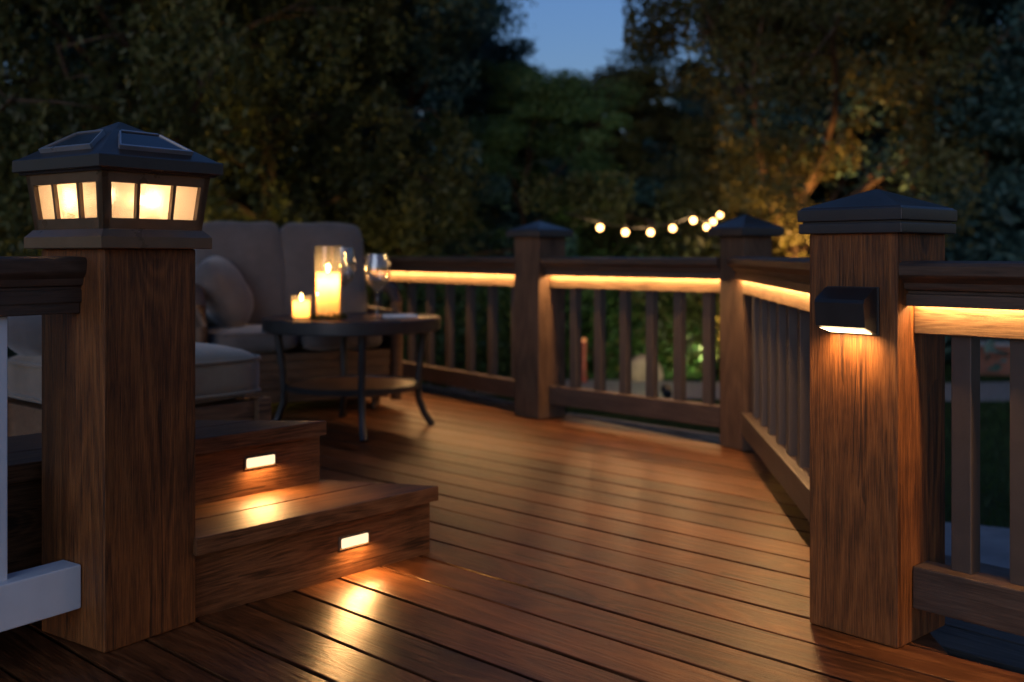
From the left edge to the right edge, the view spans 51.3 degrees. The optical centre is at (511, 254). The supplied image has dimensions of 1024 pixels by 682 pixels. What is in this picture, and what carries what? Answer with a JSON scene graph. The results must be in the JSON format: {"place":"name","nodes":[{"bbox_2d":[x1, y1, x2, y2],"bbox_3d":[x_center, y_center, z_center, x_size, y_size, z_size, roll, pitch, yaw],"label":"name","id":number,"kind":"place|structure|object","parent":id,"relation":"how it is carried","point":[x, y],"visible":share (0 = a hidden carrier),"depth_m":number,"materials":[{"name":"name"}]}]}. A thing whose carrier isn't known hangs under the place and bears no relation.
{"place":"outdoors","nodes":[
{"label":"outdoors","id":0,"kind":"place"},
{"bbox_2d":[5,0,1002,227],"label":"sky","id":1,"kind":"structure","parent":0,"point":[574,34],"materials":[{"name":"blue"}]},
{"bbox_2d":[7,324,1009,527],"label":"ground","id":2,"kind":"structure","parent":0,"point":[1001,497],"depth_m":7.32,"materials":[{"name":"green plant"}]},
{"bbox_2d":[0,181,40,255],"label":"garden shrub","id":3,"kind":"object","parent":2,"relation":"on","point":[2,251],"visible":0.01,"depth_m":12.41,"materials":[{"name":"green plant"}]},
{"bbox_2d":[0,0,123,98],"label":"dark tree","id":4,"kind":"object","parent":2,"relation":"on","point":[44,25],"visible":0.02,"depth_m":15.17,"materials":[{"name":"green plant"}]},
{"bbox_2d":[0,0,237,168],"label":"dark tree","id":5,"kind":"object","parent":2,"relation":"on","point":[70,47],"visible":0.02,"depth_m":13.96,"materials":[{"name":"green plant"}]},
{"bbox_2d":[0,0,287,255],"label":"weeping tree","id":6,"kind":"object","parent":2,"relation":"on","point":[10,206],"visible":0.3,"depth_m":7.41,"materials":[{"name":"green plant"}]},
{"bbox_2d":[13,1,318,148],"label":"dark tree","id":7,"kind":"object","parent":2,"relation":"on","point":[123,74],"depth_m":15.20,"materials":[{"name":"green plant"}]},
{"bbox_2d":[201,124,260,220],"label":"garden shrub","id":8,"kind":"object","parent":2,"relation":"on","point":[258,198],"depth_m":11.04,"materials":[{"name":"green plant"}]},
{"bbox_2d":[0,0,497,255],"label":"weeping tree","id":9,"kind":"object","parent":2,"relation":"on","point":[144,93],"visible":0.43,"depth_m":8.73,"materials":[{"name":"green plant"}]},
{"bbox_2d":[53,1,452,289],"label":"dark tree","id":10,"kind":"object","parent":2,"relation":"on","point":[235,150],"depth_m":13.01,"materials":[{"name":"green plant"}]},
{"bbox_2d":[12,0,536,309],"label":"weeping tree","id":11,"kind":"object","parent":2,"relation":"on","point":[300,203],"visible":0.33,"depth_m":10.03,"materials":[{"name":"green plant"}]},
{"bbox_2d":[208,116,413,306],"bbox_3d":[-2.724,-0.311,12.969,4.072,3.221,3.622,0,0,-15],"label":"garden shrub","id":12,"kind":"object","parent":2,"relation":"on","point":[309,179],"depth_m":12.65,"materials":[{"name":"green plant"}]},
{"bbox_2d":[213,0,577,353],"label":"broadleaf tree","id":13,"kind":"object","parent":2,"relation":"on","point":[455,95],"visible":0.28,"depth_m":11.43,"materials":[{"name":"green plant"}]},
{"bbox_2d":[367,252,455,326],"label":"garden shrub","id":14,"kind":"object","parent":2,"relation":"on","point":[370,304],"depth_m":13.39,"materials":[{"name":"green plant"}]},
{"bbox_2d":[292,66,572,208],"bbox_3d":[-1.966,-2.255,19.813,5.820,7.116,5.970,0,0,-36],"label":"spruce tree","id":15,"kind":"object","parent":2,"relation":"on","point":[554,169],"depth_m":18.98,"materials":[{"name":"green plant"}]},
{"bbox_2d":[312,0,555,336],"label":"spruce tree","id":16,"kind":"object","parent":2,"relation":"on","point":[489,45],"visible":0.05,"depth_m":13.64,"materials":[{"name":"green plant"}]},
{"bbox_2d":[367,253,510,398],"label":"garden shrub","id":17,"kind":"object","parent":2,"relation":"on","point":[481,337],"visible":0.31,"depth_m":9.01,"materials":[{"name":"green plant"}]},
{"bbox_2d":[367,159,533,352],"bbox_3d":[-0.814,-0.113,13.636,3.158,2.808,3.550,0,0,26],"label":"garden shrub","id":18,"kind":"object","parent":2,"relation":"on","point":[503,207],"visible":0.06,"depth_m":12.84,"materials":[{"name":"green plant"}]},
{"bbox_2d":[415,60,645,307],"bbox_3d":[0.044,-0.518,12.484,2.551,3.551,3.026,0,0,-25],"label":"broadleaf tree","id":19,"kind":"object","parent":2,"relation":"on","point":[543,97],"visible":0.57,"depth_m":12.23,"materials":[{"name":"green plant"}]},
{"bbox_2d":[468,162,626,343],"bbox_3d":[0.449,-0.049,14.764,3.007,2.674,3.380,0,0,-29],"label":"garden shrub","id":20,"kind":"object","parent":2,"relation":"on","point":[507,217],"depth_m":14.31,"materials":[{"name":"green plant"}]},
{"bbox_2d":[498,288,614,371],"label":"garden shrub","id":21,"kind":"object","parent":2,"relation":"on","point":[567,359],"visible":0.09,"depth_m":11.13,"materials":[{"name":"green plant"}]},
{"bbox_2d":[499,231,658,368],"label":"garden shrub","id":22,"kind":"object","parent":2,"relation":"on","point":[594,254],"visible":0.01,"depth_m":11.59,"materials":[{"name":"green plant"}]},
{"bbox_2d":[501,178,668,355],"bbox_3d":[1.139,0.189,12.712,2.540,2.175,2.311,0,0,9],"label":"garden shrub","id":23,"kind":"object","parent":2,"relation":"on","point":[600,234],"visible":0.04,"depth_m":12.36,"materials":[{"name":"green plant"}]},
{"bbox_2d":[565,226,686,363],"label":"garden shrub","id":24,"kind":"object","parent":2,"relation":"on","point":[626,244],"visible":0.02,"depth_m":11.73,"materials":[{"name":"green plant"}]},
{"bbox_2d":[565,253,690,376],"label":"garden shrub","id":25,"kind":"object","parent":2,"relation":"on","point":[610,321],"visible":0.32,"depth_m":10.85,"materials":[{"name":"green plant"}]},
{"bbox_2d":[581,242,699,369],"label":"garden shrub","id":26,"kind":"object","parent":2,"relation":"on","point":[660,357],"visible":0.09,"depth_m":11.01,"materials":[{"name":"green plant"}]},
{"bbox_2d":[567,193,719,362],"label":"garden shrub","id":27,"kind":"object","parent":2,"relation":"on","point":[632,241],"visible":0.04,"depth_m":12.24,"materials":[{"name":"green plant"}]},
{"bbox_2d":[631,354,663,381],"bbox_3d":[1.285,1.131,10.347,0.363,0.326,0.237,0,0,0],"label":"boulder","id":28,"kind":"object","parent":2,"relation":"on","point":[638,368],"visible":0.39,"depth_m":10.25,"materials":[{"name":"stone"}]},
{"bbox_2d":[557,40,744,250],"bbox_3d":[1.787,-0.728,13.998,2.857,3.977,3.389,0,0,18],"label":"broadleaf tree","id":29,"kind":"object","parent":2,"relation":"on","point":[645,123],"visible":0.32,"depth_m":13.50,"materials":[{"name":"green plant"}]},
{"bbox_2d":[603,226,710,361],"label":"garden shrub","id":30,"kind":"object","parent":2,"relation":"on","point":[633,245],"visible":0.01,"depth_m":11.74,"materials":[{"name":"green plant"}]},
{"bbox_2d":[660,384,671,397],"bbox_3d":[1.205,1.147,8.303,0.086,0.266,0.131,0,0,0],"label":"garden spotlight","id":31,"kind":"object","parent":2,"relation":"on","point":[665,390],"visible":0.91,"depth_m":8.25,"materials":[{"name":"black metal"}]},
{"bbox_2d":[631,247,719,375],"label":"garden shrub","id":32,"kind":"object","parent":2,"relation":"on","point":[696,362],"visible":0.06,"depth_m":10.84,"materials":[{"name":"green plant"}]},
{"bbox_2d":[645,58,715,214],"bbox_3d":[3.278,-1.194,20.144,4.049,4.951,4.153,0,0,21],"label":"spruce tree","id":33,"kind":"object","parent":2,"relation":"on","point":[681,102],"visible":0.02,"depth_m":19.71,"materials":[{"name":"green plant"}]},
{"bbox_2d":[591,189,809,373],"bbox_3d":[1.991,0.232,10.978,2.434,2.084,2.215,0,0,1],"label":"garden shrub","id":34,"kind":"object","parent":2,"relation":"on","point":[700,245],"visible":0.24,"depth_m":10.59,"materials":[{"name":"green plant"}]},
{"bbox_2d":[607,120,846,255],"bbox_3d":[2.935,-0.331,13.764,3.670,3.264,4.126,0,0,-41],"label":"garden shrub","id":35,"kind":"object","parent":2,"relation":"on","point":[675,146],"visible":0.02,"depth_m":13.70,"materials":[{"name":"green plant"}]},
{"bbox_2d":[678,177,832,257],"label":"garden shrub","id":36,"kind":"object","parent":2,"relation":"on","point":[774,243],"visible":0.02,"depth_m":11.35,"materials":[{"name":"green plant"}]},
{"bbox_2d":[622,70,916,256],"bbox_3d":[2.628,-0.486,11.720,3.040,3.511,3.525,0,0,8],"label":"forked tree","id":37,"kind":"object","parent":2,"relation":"on","point":[748,158],"visible":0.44,"depth_m":10.92,"materials":[{"name":"green plant"}]},
{"bbox_2d":[520,0,1023,256],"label":"forked tree","id":38,"kind":"object","parent":2,"relation":"on","point":[737,15],"visible":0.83,"depth_m":10.42,"materials":[{"name":"green plant"}]},
{"bbox_2d":[563,208,722,234],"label":"string lights","id":39,"kind":"object","parent":38,"relation":"hanging from","point":[650,227],"visible":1,"depth_m":8.95,"materials":[{"name":"glass"},{"name":"plastic"}]},
{"bbox_2d":[612,0,1023,222],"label":"broadleaf tree","id":40,"kind":"object","parent":2,"relation":"on","point":[997,128],"visible":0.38,"depth_m":10.63,"materials":[{"name":"green plant"}]},
{"bbox_2d":[626,0,1014,197],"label":"dark tree","id":41,"kind":"object","parent":2,"relation":"on","point":[698,106],"visible":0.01,"depth_m":17.26,"materials":[{"name":"green plant"}]},
{"bbox_2d":[653,83,1015,360],"bbox_3d":[4.119,-0.359,12.446,3.735,3.321,4.199,0,0,-44],"label":"garden shrub","id":42,"kind":"object","parent":2,"relation":"on","point":[823,191],"visible":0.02,"depth_m":11.77,"materials":[{"name":"green plant"}]},
{"bbox_2d":[684,0,1016,159],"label":"dark tree","id":43,"kind":"object","parent":2,"relation":"on","point":[860,135],"visible":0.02,"depth_m":14.68,"materials":[{"name":"green plant"}]},
{"bbox_2d":[871,117,890,142],"bbox_3d":[8.089,-1.649,22.410,4.808,5.879,4.932,0,0,6],"label":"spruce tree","id":44,"kind":"object","parent":2,"relation":"on","point":[878,141],"visible":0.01,"depth_m":21.65,"materials":[{"name":"green plant"}]},
{"bbox_2d":[832,114,1014,353],"bbox_3d":[5.223,-0.313,12.926,4.078,3.226,3.628,0,0,15],"label":"garden shrub","id":45,"kind":"object","parent":2,"relation":"on","point":[860,140],"visible":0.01,"depth_m":12.49,"materials":[{"name":"green plant"}]},
{"bbox_2d":[850,0,1023,260],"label":"dark tree","id":46,"kind":"object","parent":2,"relation":"on","point":[974,13],"visible":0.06,"depth_m":11.74,"materials":[{"name":"green plant"}]},
{"bbox_2d":[876,131,1023,378],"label":"garden shrub","id":47,"kind":"object","parent":2,"relation":"on","point":[1011,248],"visible":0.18,"depth_m":10.87,"materials":[{"name":"green plant"}]},
{"bbox_2d":[947,155,1023,355],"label":"garden shrub","id":48,"kind":"object","parent":2,"relation":"on","point":[1019,224],"visible":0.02,"depth_m":12.09,"materials":[{"name":"green plant"}]},
{"bbox_2d":[980,339,1009,375],"bbox_3d":[4.964,1.062,11.000,0.600,0.335,0.440,0,0,10],"label":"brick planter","id":49,"kind":"object","parent":2,"relation":"on","point":[994,358],"visible":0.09,"depth_m":10.81,"materials":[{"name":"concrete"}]},
{"bbox_2d":[1007,36,1023,54],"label":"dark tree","id":50,"kind":"object","parent":2,"relation":"on","point":[1016,47],"depth_m":16.52,"materials":[{"name":"green plant"}]},
{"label":"deck base","id":51,"kind":"structure","parent":2,"relation":"on","visible":0},
{"bbox_2d":[0,384,1023,681],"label":"deck","id":52,"kind":"structure","parent":51,"relation":"on","point":[568,546],"depth_m":2.81,"materials":[{"name":"brown wood"}]},
{"bbox_2d":[42,248,194,652],"bbox_3d":[-0.927,0.433,2.519,0.248,0.893,0.248,0,0,35],"label":"deck post","id":53,"kind":"object","parent":52,"relation":"on","point":[118,437],"visible":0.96,"depth_m":2.42,"materials":[{"name":"brown wood"}]},
{"bbox_2d":[0,256,86,631],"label":"deck railing","id":54,"kind":"object","parent":53,"relation":"attached to","point":[39,285],"visible":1,"depth_m":2.30,"materials":[{"name":"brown wood"}]},
{"bbox_2d":[12,122,222,248],"bbox_3d":[-0.927,-0.163,2.519,0.336,0.299,0.336,0,0,35],"label":"post lantern","id":55,"kind":"object","parent":53,"relation":"on","point":[119,185],"visible":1,"depth_m":2.42,"materials":[{"name":"black metal"}]},
{"bbox_2d":[7,342,270,436],"bbox_3d":[-1.408,0.603,3.973,0.748,0.554,0.749,0,0,42],"label":"ottoman","id":56,"kind":"object","parent":52,"relation":"on","point":[226,377],"visible":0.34,"depth_m":3.85,"materials":[{"name":"grey fabric"}]},
{"bbox_2d":[7,315,41,355],"bbox_3d":[-1.648,0.284,3.961,0.359,0.242,0.423,7,4,32],"label":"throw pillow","id":57,"kind":"object","parent":56,"relation":"on","point":[24,335],"visible":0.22,"depth_m":3.78,"materials":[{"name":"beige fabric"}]},
{"bbox_2d":[7,420,437,617],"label":"deck steps","id":58,"kind":"structure","parent":52,"relation":"on","point":[286,522],"depth_m":2.87,"materials":[{"name":"brown wood"}]},
{"bbox_2d":[244,452,275,469],"bbox_3d":[-0.711,0.584,3.014,0.006,0.038,0.107,0,0,43],"label":"step light","id":59,"kind":"object","parent":58,"relation":"attached to","point":[259,461],"visible":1,"depth_m":3.01,"materials":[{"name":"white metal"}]},
{"bbox_2d":[339,530,369,550],"bbox_3d":[-0.434,0.787,2.934,0.006,0.038,0.107,0,0,43],"label":"step light","id":60,"kind":"object","parent":58,"relation":"attached to","point":[354,540],"visible":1,"depth_m":2.93,"materials":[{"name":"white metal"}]},
{"bbox_2d":[194,221,402,407],"bbox_3d":[-1.283,0.343,6.144,1.173,1.074,0.704,0,0,-25],"label":"outdoor sofa","id":61,"kind":"object","parent":52,"relation":"on","point":[272,263],"visible":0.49,"depth_m":6.15,"materials":[{"name":"grey fabric"}]},
{"bbox_2d":[195,256,253,327],"bbox_3d":[-1.617,0.215,5.986,0.265,0.422,0.422,-30,13,-2],"label":"throw pillow","id":62,"kind":"object","parent":61,"relation":"on","point":[229,294],"visible":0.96,"depth_m":5.82,"materials":[{"name":"beige fabric"}]},
{"bbox_2d":[262,312,440,441],"bbox_3d":[-0.810,0.604,5.410,0.894,0.572,0.894,0,0,-8],"label":"coffee table","id":63,"kind":"object","parent":52,"relation":"on","point":[361,385],"visible":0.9,"depth_m":5.23,"materials":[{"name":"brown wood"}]},
{"bbox_2d":[309,311,347,319],"bbox_3d":[-0.926,0.307,5.382,0.200,0.056,0.206,0,0,0],"label":"candle holder","id":64,"kind":"object","parent":63,"relation":"on","point":[313,316],"visible":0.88,"depth_m":5.31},
{"bbox_2d":[364,255,384,319],"bbox_3d":[-0.673,0.162,5.330,0.132,0.325,0.132,0,0,0],"label":"wine glass","id":65,"kind":"object","parent":63,"relation":"on","point":[373,318],"visible":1,"depth_m":5.33,"materials":[{"name":"clear glass"}]},
{"bbox_2d":[381,314,417,317],"bbox_3d":[-0.578,0.317,5.500,0.170,0.012,0.120,0,0,-20],"label":"folded napkin","id":66,"kind":"object","parent":63,"relation":"on","point":[397,315],"visible":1,"depth_m":5.45,"materials":[{"name":"fabric"}]},
{"bbox_3d":[-1.053,0.265,5.330,0.102,0.118,0.102,0,0,0],"label":"votive glass","id":67,"kind":"object","parent":63,"relation":"on","visible":0},
{"bbox_2d":[293,293,309,317],"bbox_3d":[-1.053,0.255,5.330,0.084,0.121,0.084,0,0,0],"label":"candle","id":68,"kind":"object","parent":67,"relation":"in","point":[301,308],"visible":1,"depth_m":5.29,"materials":[{"name":"wax"}]},
{"bbox_2d":[506,221,573,418],"bbox_3d":[0.152,0.349,5.819,0.264,1.062,0.264,0,0,-41],"label":"deck post","id":69,"kind":"object","parent":52,"relation":"on","point":[539,336],"visible":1,"depth_m":5.74,"materials":[{"name":"brown wood"}]},
{"bbox_2d":[364,256,513,397],"bbox_3d":[-0.543,0.408,6.797,0.192,0.788,2.200,0,0,-35],"label":"deck railing","id":70,"kind":"object","parent":69,"relation":"attached to","point":[492,273],"visible":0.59,"depth_m":6.47,"materials":[{"name":"brown wood"}]},
{"bbox_2d":[541,257,720,427],"bbox_3d":[0.612,0.408,5.343,0.192,0.788,1.124,0,0,-44],"label":"deck railing","id":71,"kind":"object","parent":69,"relation":"attached to","point":[679,277],"visible":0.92,"depth_m":5.27,"materials":[{"name":"brown wood"}]},
{"bbox_2d":[708,214,783,450],"bbox_3d":[1.067,0.349,4.871,0.244,1.062,0.244,0,0,-29],"label":"deck post","id":72,"kind":"object","parent":52,"relation":"on","point":[745,235],"visible":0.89,"depth_m":4.81,"materials":[{"name":"brown wood"}]},
{"bbox_2d":[797,189,956,647],"bbox_3d":[0.868,0.362,2.535,0.266,1.035,0.266,0,0,-42],"label":"deck post","id":73,"kind":"object","parent":52,"relation":"on","point":[877,468],"visible":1,"depth_m":2.45,"materials":[{"name":"brown wood"}]},
{"bbox_2d":[727,257,809,521],"bbox_3d":[0.969,0.406,3.724,0.192,0.792,2.135,0,0,5],"label":"deck railing","id":74,"kind":"object","parent":73,"relation":"attached to","point":[775,427],"visible":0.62,"depth_m":3.79,"materials":[{"name":"brown wood"}]},
{"bbox_2d":[814,286,879,335],"bbox_3d":[0.762,0.129,2.435,0.065,0.110,0.132,0,0,-42],"label":"wall downlight","id":75,"kind":"object","parent":73,"relation":"attached to","point":[847,310],"depth_m":2.41,"materials":[{"name":"black metal"}]},
{"bbox_2d":[898,261,1023,636],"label":"deck railing","id":76,"kind":"object","parent":73,"relation":"attached to","point":[965,305],"visible":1,"depth_m":2.33,"materials":[{"name":"brown wood"}]},
{"bbox_2d":[930,555,1023,674],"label":"side landing","id":77,"kind":"object","parent":51,"relation":"attached to","point":[976,643],"depth_m":2.56,"materials":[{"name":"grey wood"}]},
{"bbox_2d":[421,379,1009,400],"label":"path","id":78,"kind":"structure","parent":0,"point":[990,391],"depth_m":9.73,"materials":[{"name":"grey concrete"}]},
{"bbox_2d":[581,338,586,382],"bbox_3d":[0.689,1.014,10.200,0.060,0.432,0.058,0,0,0],"label":"garden marker","id":79,"kind":"object","parent":78,"relation":"on","point":[583,377],"visible":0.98,"depth_m":10.18,"materials":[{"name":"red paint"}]},
{"bbox_2d":[945,522,1009,568],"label":"paving","id":80,"kind":"structure","parent":0,"point":[994,546],"depth_m":4.43,"materials":[{"name":"concrete"}]},
{"bbox_3d":[-0.928,0.141,5.380,0.136,0.365,0.136,0,0,0],"label":"hurricane glass","id":81,"kind":"object","parent":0,"visible":0},
{"bbox_2d":[316,267,339,316],"bbox_3d":[-0.928,0.185,5.380,0.116,0.261,0.116,0,0,0],"label":"candle","id":82,"kind":"object","parent":81,"relation":"in","point":[327,292],"visible":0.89,"depth_m":5.33,"materials":[{"name":"wax"}]}
]}

